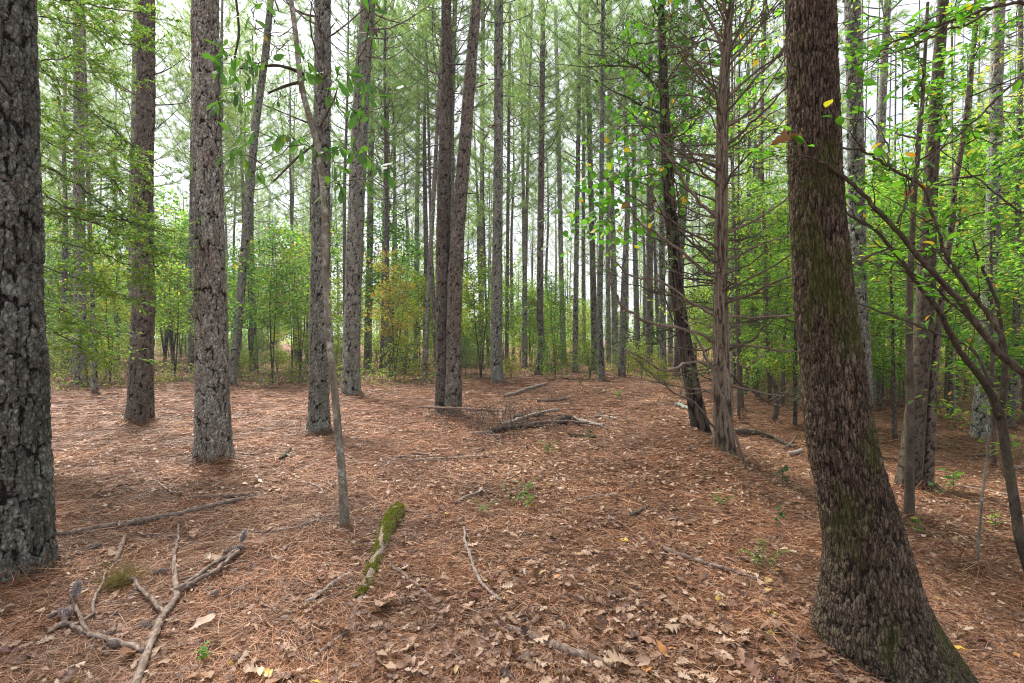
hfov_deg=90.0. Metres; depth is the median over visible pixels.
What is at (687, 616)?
fallen leaf
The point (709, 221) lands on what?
pine tree
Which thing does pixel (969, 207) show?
hardwood tree
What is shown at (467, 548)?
fallen stick
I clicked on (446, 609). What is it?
fallen leaf
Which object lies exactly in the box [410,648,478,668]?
fallen twig
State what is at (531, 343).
young pine
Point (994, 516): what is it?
seedling
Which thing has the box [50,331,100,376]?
shrub
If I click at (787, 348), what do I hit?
hardwood tree
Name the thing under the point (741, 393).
hardwood tree
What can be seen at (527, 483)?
fern
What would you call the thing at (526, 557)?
fallen twig
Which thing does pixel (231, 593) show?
fallen stick
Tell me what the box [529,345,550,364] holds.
young pine
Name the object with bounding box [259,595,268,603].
fallen leaf
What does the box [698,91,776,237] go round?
pine tree
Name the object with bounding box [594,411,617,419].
fallen stick
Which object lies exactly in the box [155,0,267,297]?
pine tree
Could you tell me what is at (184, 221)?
sapling
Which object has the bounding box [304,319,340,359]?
shrub
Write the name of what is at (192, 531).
fallen leaf
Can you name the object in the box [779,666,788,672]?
fallen leaf
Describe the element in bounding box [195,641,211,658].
seedling
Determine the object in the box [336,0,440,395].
pine tree
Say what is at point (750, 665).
fallen leaf
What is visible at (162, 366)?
undergrowth
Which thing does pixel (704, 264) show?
broadleaf tree
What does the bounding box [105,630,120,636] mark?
pine cone
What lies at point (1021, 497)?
fallen stick
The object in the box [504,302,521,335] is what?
sapling
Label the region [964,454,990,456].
fallen stick
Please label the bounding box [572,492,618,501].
fallen stick
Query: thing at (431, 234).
pine tree
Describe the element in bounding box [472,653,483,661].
fallen leaf
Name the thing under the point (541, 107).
pine tree
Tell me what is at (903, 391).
shrub
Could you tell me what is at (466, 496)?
fallen stick
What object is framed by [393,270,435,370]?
sapling
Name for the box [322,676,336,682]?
fallen leaf
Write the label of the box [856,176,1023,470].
hardwood tree
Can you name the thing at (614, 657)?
fallen leaf
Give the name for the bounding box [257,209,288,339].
pine tree
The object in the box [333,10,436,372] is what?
pine tree
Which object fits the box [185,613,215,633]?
fallen leaf
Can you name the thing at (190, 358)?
pine tree
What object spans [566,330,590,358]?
shrub
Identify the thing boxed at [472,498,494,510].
fern
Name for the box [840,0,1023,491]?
hardwood tree
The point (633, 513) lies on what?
fallen stick
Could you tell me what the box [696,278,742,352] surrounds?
sapling
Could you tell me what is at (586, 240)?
pine tree
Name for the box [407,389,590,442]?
brush tangle
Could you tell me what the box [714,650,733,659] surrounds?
fallen leaf
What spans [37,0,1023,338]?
sky
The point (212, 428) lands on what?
pine tree
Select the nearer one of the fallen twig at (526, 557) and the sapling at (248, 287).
the fallen twig at (526, 557)
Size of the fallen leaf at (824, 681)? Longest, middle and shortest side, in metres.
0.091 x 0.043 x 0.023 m
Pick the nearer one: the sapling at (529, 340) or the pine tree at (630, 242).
the sapling at (529, 340)
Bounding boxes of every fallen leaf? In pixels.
[0,643,19,651]
[107,546,117,556]
[116,626,130,633]
[119,646,135,655]
[150,641,167,658]
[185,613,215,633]
[189,528,198,538]
[203,552,212,558]
[203,670,214,677]
[212,554,223,561]
[220,649,238,658]
[242,662,265,672]
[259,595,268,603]
[262,668,272,677]
[265,677,282,682]
[283,642,292,652]
[288,595,300,605]
[299,674,307,682]
[318,566,327,571]
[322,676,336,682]
[375,599,389,605]
[379,590,395,599]
[381,661,395,668]
[400,655,412,668]
[437,605,449,612]
[440,639,458,650]
[443,676,453,682]
[462,600,472,608]
[466,592,480,598]
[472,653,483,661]
[481,610,492,615]
[500,676,508,682]
[532,634,549,643]
[571,625,580,642]
[588,667,601,677]
[589,656,615,671]
[606,648,635,665]
[617,680,635,682]
[633,655,650,665]
[637,636,656,644]
[641,665,650,671]
[647,541,654,547]
[656,640,666,656]
[664,624,680,633]
[670,675,683,682]
[681,615,694,620]
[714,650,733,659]
[742,604,750,609]
[743,658,761,682]
[763,673,783,682]
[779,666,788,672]
[822,677,837,682]
[973,637,990,642]
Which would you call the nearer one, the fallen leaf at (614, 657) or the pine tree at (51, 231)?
the fallen leaf at (614, 657)
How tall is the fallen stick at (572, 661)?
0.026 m
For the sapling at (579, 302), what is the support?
on the ground
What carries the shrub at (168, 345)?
on the ground
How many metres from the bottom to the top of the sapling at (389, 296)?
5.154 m
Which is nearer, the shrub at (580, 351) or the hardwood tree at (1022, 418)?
the hardwood tree at (1022, 418)
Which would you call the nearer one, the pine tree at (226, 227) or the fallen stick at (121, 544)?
the fallen stick at (121, 544)
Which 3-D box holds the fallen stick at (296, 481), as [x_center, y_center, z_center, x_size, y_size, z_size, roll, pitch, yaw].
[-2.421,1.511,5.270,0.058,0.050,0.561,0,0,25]
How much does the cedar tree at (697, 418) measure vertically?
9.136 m
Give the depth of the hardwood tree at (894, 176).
16.64 m
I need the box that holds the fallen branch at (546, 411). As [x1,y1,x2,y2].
[502,408,559,424]
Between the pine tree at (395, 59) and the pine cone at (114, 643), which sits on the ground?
the pine tree at (395, 59)
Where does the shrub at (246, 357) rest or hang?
on the ground
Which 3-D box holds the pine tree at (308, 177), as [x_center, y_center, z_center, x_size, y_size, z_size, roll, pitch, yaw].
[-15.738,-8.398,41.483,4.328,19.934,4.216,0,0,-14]
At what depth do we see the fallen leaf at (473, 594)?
2.92 m
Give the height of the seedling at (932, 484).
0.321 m
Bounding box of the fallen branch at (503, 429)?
[483,422,563,432]
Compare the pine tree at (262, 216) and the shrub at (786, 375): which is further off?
the pine tree at (262, 216)
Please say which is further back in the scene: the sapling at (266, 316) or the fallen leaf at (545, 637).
the sapling at (266, 316)
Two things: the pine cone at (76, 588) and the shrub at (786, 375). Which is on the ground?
the shrub at (786, 375)
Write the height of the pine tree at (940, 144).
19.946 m
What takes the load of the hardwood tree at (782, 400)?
on the ground
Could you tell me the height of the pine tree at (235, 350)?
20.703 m
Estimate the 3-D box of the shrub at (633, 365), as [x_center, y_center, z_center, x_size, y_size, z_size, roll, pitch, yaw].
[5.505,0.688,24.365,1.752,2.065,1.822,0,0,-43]
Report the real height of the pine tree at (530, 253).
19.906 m
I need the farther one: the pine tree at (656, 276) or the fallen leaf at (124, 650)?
the pine tree at (656, 276)
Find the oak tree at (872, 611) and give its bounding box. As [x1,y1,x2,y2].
[785,0,978,682]
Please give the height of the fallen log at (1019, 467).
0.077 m
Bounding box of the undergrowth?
[49,340,1021,408]
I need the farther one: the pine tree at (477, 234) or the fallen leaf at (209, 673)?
the pine tree at (477, 234)
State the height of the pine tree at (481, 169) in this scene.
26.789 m
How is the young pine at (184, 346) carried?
on the ground
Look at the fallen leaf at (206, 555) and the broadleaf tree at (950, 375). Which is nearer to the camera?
the fallen leaf at (206, 555)
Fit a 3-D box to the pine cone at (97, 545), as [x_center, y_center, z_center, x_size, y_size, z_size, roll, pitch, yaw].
[-3.010,1.477,3.690,0.107,0.054,0.054,-14,51,-34]
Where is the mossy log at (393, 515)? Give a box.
[348,502,406,624]
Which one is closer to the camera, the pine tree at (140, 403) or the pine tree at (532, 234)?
the pine tree at (140, 403)
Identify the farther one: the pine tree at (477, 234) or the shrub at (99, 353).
the pine tree at (477, 234)
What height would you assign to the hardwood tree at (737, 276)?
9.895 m
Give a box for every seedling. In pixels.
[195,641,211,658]
[525,494,534,506]
[584,427,595,438]
[773,505,786,525]
[776,465,790,480]
[905,517,923,532]
[925,477,945,499]
[939,468,963,490]
[986,511,1005,524]
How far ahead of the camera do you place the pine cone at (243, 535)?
3.69 m
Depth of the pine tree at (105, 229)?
55.28 m
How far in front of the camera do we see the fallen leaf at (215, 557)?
3.42 m
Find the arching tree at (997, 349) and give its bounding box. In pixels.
[735,0,1023,378]
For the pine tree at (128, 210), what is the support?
on the ground
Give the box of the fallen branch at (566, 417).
[555,414,583,426]
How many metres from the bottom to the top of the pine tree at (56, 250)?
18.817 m
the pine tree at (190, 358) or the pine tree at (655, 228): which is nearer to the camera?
the pine tree at (190, 358)
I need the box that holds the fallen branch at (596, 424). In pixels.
[574,417,608,429]
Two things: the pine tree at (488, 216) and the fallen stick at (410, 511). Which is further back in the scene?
the pine tree at (488, 216)
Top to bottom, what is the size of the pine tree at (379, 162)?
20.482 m
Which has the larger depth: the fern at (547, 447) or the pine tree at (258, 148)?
the pine tree at (258, 148)
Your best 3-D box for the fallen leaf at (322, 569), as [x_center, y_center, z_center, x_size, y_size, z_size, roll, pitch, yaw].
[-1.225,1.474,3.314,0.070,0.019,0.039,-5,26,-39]
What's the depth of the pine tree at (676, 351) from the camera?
24.90 m
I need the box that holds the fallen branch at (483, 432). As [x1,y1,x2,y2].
[470,430,512,437]
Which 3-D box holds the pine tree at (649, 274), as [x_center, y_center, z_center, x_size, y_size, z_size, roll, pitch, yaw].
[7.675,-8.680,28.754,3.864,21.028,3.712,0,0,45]
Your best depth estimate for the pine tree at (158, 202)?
52.35 m
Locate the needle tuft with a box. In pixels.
[86,551,152,597]
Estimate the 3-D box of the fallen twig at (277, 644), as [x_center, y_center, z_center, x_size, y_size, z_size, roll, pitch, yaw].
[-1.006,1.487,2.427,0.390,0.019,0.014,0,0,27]
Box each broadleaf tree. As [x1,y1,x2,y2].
[667,228,753,323]
[670,219,792,383]
[687,178,907,428]
[691,191,793,401]
[740,252,792,372]
[744,203,905,342]
[772,144,1010,410]
[779,162,1020,442]
[865,181,1009,342]
[866,95,1023,416]
[889,90,1023,343]
[900,133,1023,382]
[938,168,1023,386]
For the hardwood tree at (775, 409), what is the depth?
13.41 m
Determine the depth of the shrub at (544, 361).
23.35 m
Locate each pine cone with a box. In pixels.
[57,606,73,617]
[69,579,82,598]
[85,542,102,550]
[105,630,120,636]
[108,639,119,646]
[128,586,148,593]
[138,621,152,628]
[153,568,167,574]
[208,590,219,597]
[223,545,244,554]
[239,529,247,542]
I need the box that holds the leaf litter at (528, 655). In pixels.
[0,365,1023,682]
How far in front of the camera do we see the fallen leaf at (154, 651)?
2.43 m
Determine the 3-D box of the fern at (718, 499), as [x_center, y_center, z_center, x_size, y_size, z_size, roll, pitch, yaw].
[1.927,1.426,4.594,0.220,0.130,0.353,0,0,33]
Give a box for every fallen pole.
[56,494,256,535]
[504,382,546,396]
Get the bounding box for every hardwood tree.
[639,0,846,420]
[658,1,787,420]
[675,33,790,411]
[688,8,792,421]
[705,15,787,411]
[709,0,790,392]
[713,11,792,349]
[729,2,785,393]
[743,2,846,408]
[743,9,784,369]
[747,201,797,405]
[751,87,897,327]
[792,0,1023,490]
[838,0,1023,520]
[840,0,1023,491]
[845,0,952,356]
[846,2,887,321]
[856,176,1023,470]
[865,5,1023,427]
[866,53,947,401]
[868,3,945,340]
[869,51,961,406]
[872,48,946,398]
[874,0,1022,410]
[887,0,941,344]
[903,13,1023,401]
[908,356,1023,567]
[938,25,1023,393]
[943,105,1023,412]
[943,155,1023,376]
[944,195,1023,422]
[953,34,970,327]
[963,54,1023,399]
[968,24,1023,397]
[978,0,1023,336]
[980,62,1023,390]
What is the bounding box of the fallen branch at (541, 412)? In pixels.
[513,411,551,420]
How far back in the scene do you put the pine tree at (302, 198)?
45.17 m
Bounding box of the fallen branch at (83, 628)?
[46,569,145,653]
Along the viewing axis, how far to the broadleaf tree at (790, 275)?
18.95 m
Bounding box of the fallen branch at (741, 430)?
[734,427,796,448]
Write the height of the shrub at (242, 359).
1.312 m
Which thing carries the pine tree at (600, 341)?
on the ground
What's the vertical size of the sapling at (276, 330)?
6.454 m
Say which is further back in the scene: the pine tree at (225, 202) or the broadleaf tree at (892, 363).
the pine tree at (225, 202)
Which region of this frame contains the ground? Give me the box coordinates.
[0,338,1023,682]
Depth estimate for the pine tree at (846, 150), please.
37.15 m
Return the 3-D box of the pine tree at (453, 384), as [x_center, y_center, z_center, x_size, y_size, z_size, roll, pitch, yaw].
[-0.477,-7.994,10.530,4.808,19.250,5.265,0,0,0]
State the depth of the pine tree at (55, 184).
39.12 m
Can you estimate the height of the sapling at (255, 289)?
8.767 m
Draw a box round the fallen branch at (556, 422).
[524,419,588,425]
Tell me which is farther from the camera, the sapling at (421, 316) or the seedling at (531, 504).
the sapling at (421, 316)
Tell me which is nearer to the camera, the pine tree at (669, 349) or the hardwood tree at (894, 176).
the hardwood tree at (894, 176)
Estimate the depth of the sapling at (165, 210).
35.52 m
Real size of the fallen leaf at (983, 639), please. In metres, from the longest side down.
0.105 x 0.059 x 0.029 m
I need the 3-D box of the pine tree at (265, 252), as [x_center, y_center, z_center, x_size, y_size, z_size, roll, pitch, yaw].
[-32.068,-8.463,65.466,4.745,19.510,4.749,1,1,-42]
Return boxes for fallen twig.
[85,482,137,505]
[133,642,252,653]
[139,532,171,538]
[202,481,228,488]
[210,575,364,663]
[221,556,349,589]
[249,611,302,623]
[256,551,282,562]
[271,643,322,665]
[286,575,375,596]
[303,481,323,493]
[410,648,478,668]
[455,608,530,616]
[502,550,555,561]
[574,647,737,655]
[578,485,625,514]
[726,557,786,566]
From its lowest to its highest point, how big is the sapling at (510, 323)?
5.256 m
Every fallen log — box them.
[489,620,606,666]
[675,402,687,410]
[989,463,1023,469]
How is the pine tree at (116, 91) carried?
on the ground
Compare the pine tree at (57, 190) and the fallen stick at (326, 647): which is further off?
the pine tree at (57, 190)
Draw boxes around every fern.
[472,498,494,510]
[498,484,536,501]
[512,476,537,488]
[540,440,557,452]
[713,488,735,505]
[738,539,795,569]
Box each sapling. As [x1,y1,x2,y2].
[43,199,126,325]
[43,221,128,361]
[43,244,96,325]
[44,291,59,344]
[45,254,124,320]
[46,265,119,331]
[54,246,131,381]
[94,181,238,363]
[96,269,126,358]
[100,284,163,338]
[105,227,225,363]
[107,199,236,360]
[122,250,193,376]
[155,277,187,346]
[168,246,257,321]
[202,0,404,526]
[225,233,306,374]
[226,211,339,382]
[227,249,270,327]
[235,276,297,349]
[252,244,331,370]
[257,291,287,345]
[257,294,290,347]
[258,225,342,376]
[265,216,366,328]
[302,291,342,345]
[307,268,381,353]
[340,197,435,361]
[360,245,424,380]
[360,301,375,338]
[361,238,435,357]
[361,275,415,350]
[363,262,418,328]
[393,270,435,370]
[402,268,465,341]
[407,270,469,329]
[424,245,528,376]
[461,270,504,359]
[462,296,475,329]
[469,280,533,362]
[490,300,516,349]
[502,287,558,365]
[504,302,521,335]
[509,284,553,361]
[511,277,568,336]
[518,271,582,364]
[529,290,567,358]
[556,297,590,350]
[566,294,589,335]
[569,306,604,346]
[579,299,605,335]
[586,290,633,342]
[629,304,654,339]
[631,302,667,336]
[653,289,703,339]
[667,281,733,366]
[689,284,711,353]
[689,288,729,348]
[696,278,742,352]
[743,272,792,352]
[846,194,1023,571]
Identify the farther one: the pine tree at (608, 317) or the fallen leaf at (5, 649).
the pine tree at (608, 317)
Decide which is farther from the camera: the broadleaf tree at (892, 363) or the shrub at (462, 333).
the shrub at (462, 333)
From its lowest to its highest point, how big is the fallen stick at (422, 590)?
0.042 m
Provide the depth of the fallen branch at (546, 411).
9.38 m
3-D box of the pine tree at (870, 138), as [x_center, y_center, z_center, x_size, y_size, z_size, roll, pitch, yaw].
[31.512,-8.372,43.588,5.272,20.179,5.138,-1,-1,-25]
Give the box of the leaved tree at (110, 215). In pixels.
[37,0,203,379]
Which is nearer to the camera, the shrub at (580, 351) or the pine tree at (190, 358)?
the pine tree at (190, 358)
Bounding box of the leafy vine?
[523,0,785,371]
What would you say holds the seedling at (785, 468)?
on the ground
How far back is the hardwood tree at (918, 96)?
23.96 m
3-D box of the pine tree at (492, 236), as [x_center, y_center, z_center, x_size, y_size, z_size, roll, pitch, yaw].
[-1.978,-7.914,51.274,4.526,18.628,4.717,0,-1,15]
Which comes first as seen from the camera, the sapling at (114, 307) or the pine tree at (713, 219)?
the sapling at (114, 307)
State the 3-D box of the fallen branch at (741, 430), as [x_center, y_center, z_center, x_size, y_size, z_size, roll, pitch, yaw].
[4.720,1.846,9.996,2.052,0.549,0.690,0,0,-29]
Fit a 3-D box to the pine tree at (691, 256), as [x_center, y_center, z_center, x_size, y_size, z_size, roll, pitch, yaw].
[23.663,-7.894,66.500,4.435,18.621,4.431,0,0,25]
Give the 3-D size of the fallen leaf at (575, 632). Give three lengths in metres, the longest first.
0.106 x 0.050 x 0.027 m
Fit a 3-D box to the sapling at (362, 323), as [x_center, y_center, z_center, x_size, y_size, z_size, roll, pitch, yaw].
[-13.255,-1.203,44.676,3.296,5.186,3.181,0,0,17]
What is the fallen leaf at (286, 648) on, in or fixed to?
on the ground
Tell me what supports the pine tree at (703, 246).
on the ground
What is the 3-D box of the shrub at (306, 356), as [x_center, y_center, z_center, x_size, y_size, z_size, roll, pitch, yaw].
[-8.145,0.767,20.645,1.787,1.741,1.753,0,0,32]
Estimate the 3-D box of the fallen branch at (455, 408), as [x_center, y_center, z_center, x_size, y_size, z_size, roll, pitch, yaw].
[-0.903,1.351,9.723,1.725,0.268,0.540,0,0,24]
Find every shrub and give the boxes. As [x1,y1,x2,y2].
[49,353,60,371]
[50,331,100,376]
[60,330,127,374]
[70,317,124,366]
[89,360,127,379]
[120,324,154,356]
[155,327,185,355]
[228,332,248,364]
[229,348,257,371]
[229,350,262,379]
[254,349,290,370]
[266,347,285,366]
[277,365,302,380]
[282,343,336,377]
[294,329,342,368]
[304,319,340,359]
[333,343,342,363]
[361,335,379,358]
[367,325,434,380]
[392,341,421,374]
[432,319,484,371]
[486,339,515,362]
[503,330,534,362]
[503,353,527,376]
[528,353,555,371]
[531,327,578,378]
[533,338,557,360]
[549,331,569,355]
[562,336,616,378]
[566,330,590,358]
[570,347,590,363]
[607,334,643,371]
[615,341,662,379]
[641,337,658,361]
[642,354,673,383]
[648,368,680,388]
[704,333,758,374]
[733,351,780,396]
[743,330,790,368]
[758,359,800,393]
[881,339,905,399]
[886,320,944,361]
[939,334,976,386]
[960,317,1021,385]
[962,324,1020,385]
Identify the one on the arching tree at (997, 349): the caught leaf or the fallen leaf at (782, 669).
the caught leaf
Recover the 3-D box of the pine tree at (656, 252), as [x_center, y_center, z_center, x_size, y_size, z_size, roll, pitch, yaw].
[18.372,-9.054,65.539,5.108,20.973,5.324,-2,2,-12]
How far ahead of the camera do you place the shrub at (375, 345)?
33.98 m
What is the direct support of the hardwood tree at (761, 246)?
on the ground
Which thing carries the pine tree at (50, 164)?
on the ground
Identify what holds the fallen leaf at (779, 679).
on the leaf litter at (528, 655)
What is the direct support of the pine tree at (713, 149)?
on the ground
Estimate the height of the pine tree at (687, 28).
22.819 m
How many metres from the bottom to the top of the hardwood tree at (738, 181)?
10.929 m
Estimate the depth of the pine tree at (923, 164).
38.99 m
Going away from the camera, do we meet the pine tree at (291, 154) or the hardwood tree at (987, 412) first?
the hardwood tree at (987, 412)
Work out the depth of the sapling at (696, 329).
28.14 m
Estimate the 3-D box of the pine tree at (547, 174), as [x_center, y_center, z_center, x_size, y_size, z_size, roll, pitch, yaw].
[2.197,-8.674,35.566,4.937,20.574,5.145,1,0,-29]
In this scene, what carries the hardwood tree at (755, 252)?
on the ground
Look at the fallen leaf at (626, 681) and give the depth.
2.21 m
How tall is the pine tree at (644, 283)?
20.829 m
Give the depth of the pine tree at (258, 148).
35.07 m
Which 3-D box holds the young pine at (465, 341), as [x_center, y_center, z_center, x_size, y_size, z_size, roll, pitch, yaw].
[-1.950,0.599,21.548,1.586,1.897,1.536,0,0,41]
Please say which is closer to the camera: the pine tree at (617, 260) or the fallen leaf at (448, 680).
the fallen leaf at (448, 680)
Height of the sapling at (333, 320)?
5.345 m
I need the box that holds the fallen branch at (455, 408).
[419,406,498,418]
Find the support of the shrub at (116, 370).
on the ground
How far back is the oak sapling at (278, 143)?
4.19 m
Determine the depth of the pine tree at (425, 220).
24.71 m
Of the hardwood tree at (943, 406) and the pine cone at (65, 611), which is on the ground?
the hardwood tree at (943, 406)
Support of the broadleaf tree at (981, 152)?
on the ground
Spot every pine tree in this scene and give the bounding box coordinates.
[0,0,60,584]
[37,0,128,371]
[37,0,160,384]
[37,1,136,394]
[38,52,67,171]
[40,0,127,266]
[40,41,129,367]
[40,79,72,228]
[41,124,93,277]
[42,90,106,350]
[42,151,71,350]
[43,198,71,345]
[65,0,192,374]
[71,132,128,345]
[83,0,229,423]
[87,57,131,361]
[93,198,125,268]
[101,148,159,352]
[124,178,166,223]
[154,0,246,372]
[155,0,246,242]
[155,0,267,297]
[164,184,189,268]
[173,87,259,287]
[187,124,241,268]
[190,0,235,464]
[222,13,303,371]
[222,17,279,365]
[222,72,280,309]
[223,110,273,348]
[223,147,244,336]
[227,0,313,384]
[227,212,240,263]
[237,190,278,348]
[239,0,370,434]
[240,171,275,348]
[254,176,297,350]
[254,200,279,337]
[255,25,313,365]
[255,86,312,360]
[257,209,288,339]
[277,58,348,362]
[286,0,411,321]
[287,167,342,256]
[288,184,309,350]
[294,127,342,213]
[295,181,338,278]
[302,134,348,300]
[330,165,347,352]
[331,0,415,368]
[332,0,440,377]
[332,187,364,289]
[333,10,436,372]
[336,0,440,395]
[341,80,399,299]
[345,0,431,368]
[364,174,399,326]
[366,68,432,361]
[375,0,423,363]
[375,0,509,380]
[376,0,471,367]
[380,102,432,353]
[386,3,459,370]
[397,0,437,363]
[397,194,428,347]
[397,201,421,279]
[398,47,474,277]
[401,0,491,414]
[405,0,508,240]
[410,202,433,349]
[420,229,435,347]
[434,134,478,254]
[444,0,536,416]
[451,0,555,382]
[454,108,505,362]
[455,0,505,359]
[455,73,520,365]
[464,175,485,290]
[464,224,476,273]
[466,133,516,358]
[467,0,560,372]
[470,172,513,317]
[476,0,562,368]
[479,79,546,361]
[487,0,599,375]
[491,0,566,368]
[505,75,580,268]
[513,181,553,347]
[516,0,585,363]
[518,222,536,309]
[528,139,570,344]
[532,0,665,381]
[533,0,617,372]
[544,144,574,342]
[544,229,568,282]
[545,0,638,369]
[551,195,587,348]
[552,0,613,354]
[553,130,598,275]
[561,1,644,367]
[570,0,678,376]
[570,200,598,281]
[572,1,644,363]
[579,156,618,290]
[585,218,605,294]
[592,0,658,366]
[595,195,631,343]
[595,235,620,346]
[612,1,654,357]
[616,117,658,356]
[618,191,646,348]
[619,4,679,372]
[627,0,707,369]
[629,129,688,363]
[631,175,667,288]
[631,182,658,329]
[635,0,718,367]
[637,215,667,345]
[639,1,735,378]
[640,185,665,278]
[656,0,730,362]
[676,121,714,347]
[677,189,707,347]
[684,213,701,320]
[688,208,712,290]
[691,86,775,309]
[694,0,786,375]
[697,190,730,268]
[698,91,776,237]
[700,172,730,239]
[728,34,784,367]
[731,102,786,212]
[744,0,867,169]
[768,161,786,207]
[837,0,961,399]
[838,0,926,403]
[841,102,871,185]
[865,126,907,230]
[867,145,905,350]
[904,99,969,189]
[905,138,949,224]
[939,21,1023,221]
[946,100,1015,201]
[950,0,1023,440]
[954,0,1023,430]
[1005,4,1023,125]
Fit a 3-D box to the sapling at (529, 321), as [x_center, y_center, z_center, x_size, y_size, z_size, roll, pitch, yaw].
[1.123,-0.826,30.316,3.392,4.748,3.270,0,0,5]
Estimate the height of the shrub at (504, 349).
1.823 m
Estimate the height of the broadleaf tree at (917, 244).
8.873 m
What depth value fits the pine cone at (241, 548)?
3.56 m
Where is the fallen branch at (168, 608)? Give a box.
[118,524,253,682]
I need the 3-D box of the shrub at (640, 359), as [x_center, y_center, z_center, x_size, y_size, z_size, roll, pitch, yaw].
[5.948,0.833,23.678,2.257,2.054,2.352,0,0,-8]
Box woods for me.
[46,232,1023,345]
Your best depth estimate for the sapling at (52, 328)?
39.90 m
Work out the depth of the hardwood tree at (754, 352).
20.06 m
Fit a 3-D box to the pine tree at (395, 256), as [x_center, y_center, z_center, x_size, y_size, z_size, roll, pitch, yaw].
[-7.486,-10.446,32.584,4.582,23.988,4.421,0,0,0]
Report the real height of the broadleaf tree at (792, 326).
6.173 m
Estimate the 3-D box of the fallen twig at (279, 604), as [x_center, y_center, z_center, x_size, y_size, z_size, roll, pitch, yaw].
[-1.302,1.474,2.861,0.327,0.039,1.002,0,0,27]
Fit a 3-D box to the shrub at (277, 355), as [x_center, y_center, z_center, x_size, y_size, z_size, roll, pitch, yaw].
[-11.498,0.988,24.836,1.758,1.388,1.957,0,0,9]
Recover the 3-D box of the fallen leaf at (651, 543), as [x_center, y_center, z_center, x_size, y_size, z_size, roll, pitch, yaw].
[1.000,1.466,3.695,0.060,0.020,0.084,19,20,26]
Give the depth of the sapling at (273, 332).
39.98 m
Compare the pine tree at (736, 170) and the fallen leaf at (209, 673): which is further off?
the pine tree at (736, 170)
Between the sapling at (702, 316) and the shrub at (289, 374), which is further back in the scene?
the sapling at (702, 316)
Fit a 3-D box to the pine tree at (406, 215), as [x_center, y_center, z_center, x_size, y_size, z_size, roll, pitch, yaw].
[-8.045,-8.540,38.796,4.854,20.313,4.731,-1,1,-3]
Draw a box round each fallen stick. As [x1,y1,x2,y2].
[85,480,149,497]
[114,535,127,562]
[155,530,263,538]
[189,492,250,498]
[210,569,267,603]
[215,503,362,545]
[253,480,297,495]
[278,447,291,459]
[304,562,360,605]
[309,623,359,662]
[389,562,439,605]
[404,510,433,514]
[408,450,520,460]
[453,489,483,503]
[463,526,501,601]
[537,397,569,402]
[548,659,574,666]
[568,433,595,437]
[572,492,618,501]
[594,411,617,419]
[629,505,648,516]
[662,545,762,580]
[786,448,803,454]
[954,484,1023,498]
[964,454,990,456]
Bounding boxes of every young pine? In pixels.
[46,319,69,373]
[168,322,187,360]
[175,336,187,355]
[241,333,278,373]
[242,330,248,355]
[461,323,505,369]
[461,336,477,375]
[518,320,551,362]
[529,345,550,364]
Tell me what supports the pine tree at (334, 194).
on the ground
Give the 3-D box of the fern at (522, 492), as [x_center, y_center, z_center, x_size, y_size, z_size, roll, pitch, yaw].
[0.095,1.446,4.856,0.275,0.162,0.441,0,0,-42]
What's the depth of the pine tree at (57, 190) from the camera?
27.91 m
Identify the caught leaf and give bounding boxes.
[765,127,801,145]
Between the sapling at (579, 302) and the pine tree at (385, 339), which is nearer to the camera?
the pine tree at (385, 339)
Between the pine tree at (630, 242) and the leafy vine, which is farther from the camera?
the pine tree at (630, 242)
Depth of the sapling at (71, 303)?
29.18 m
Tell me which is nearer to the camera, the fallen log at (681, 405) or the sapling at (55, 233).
the fallen log at (681, 405)
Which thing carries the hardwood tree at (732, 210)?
on the ground
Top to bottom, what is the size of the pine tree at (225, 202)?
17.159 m
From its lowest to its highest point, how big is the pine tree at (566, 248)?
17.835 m
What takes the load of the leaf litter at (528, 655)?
on the ground
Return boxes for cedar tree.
[555,0,785,433]
[597,0,916,473]
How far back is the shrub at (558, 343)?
37.51 m
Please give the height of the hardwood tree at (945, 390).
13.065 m
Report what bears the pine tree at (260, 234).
on the ground
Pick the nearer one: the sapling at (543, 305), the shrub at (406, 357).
the shrub at (406, 357)
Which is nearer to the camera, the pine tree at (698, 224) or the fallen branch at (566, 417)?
the fallen branch at (566, 417)
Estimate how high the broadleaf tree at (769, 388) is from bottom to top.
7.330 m
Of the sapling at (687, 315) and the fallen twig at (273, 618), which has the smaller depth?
the fallen twig at (273, 618)
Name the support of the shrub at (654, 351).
on the ground
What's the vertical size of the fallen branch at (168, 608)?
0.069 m
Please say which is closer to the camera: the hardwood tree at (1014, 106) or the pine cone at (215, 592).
the pine cone at (215, 592)
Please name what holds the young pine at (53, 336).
on the ground
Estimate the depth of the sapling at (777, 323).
28.02 m

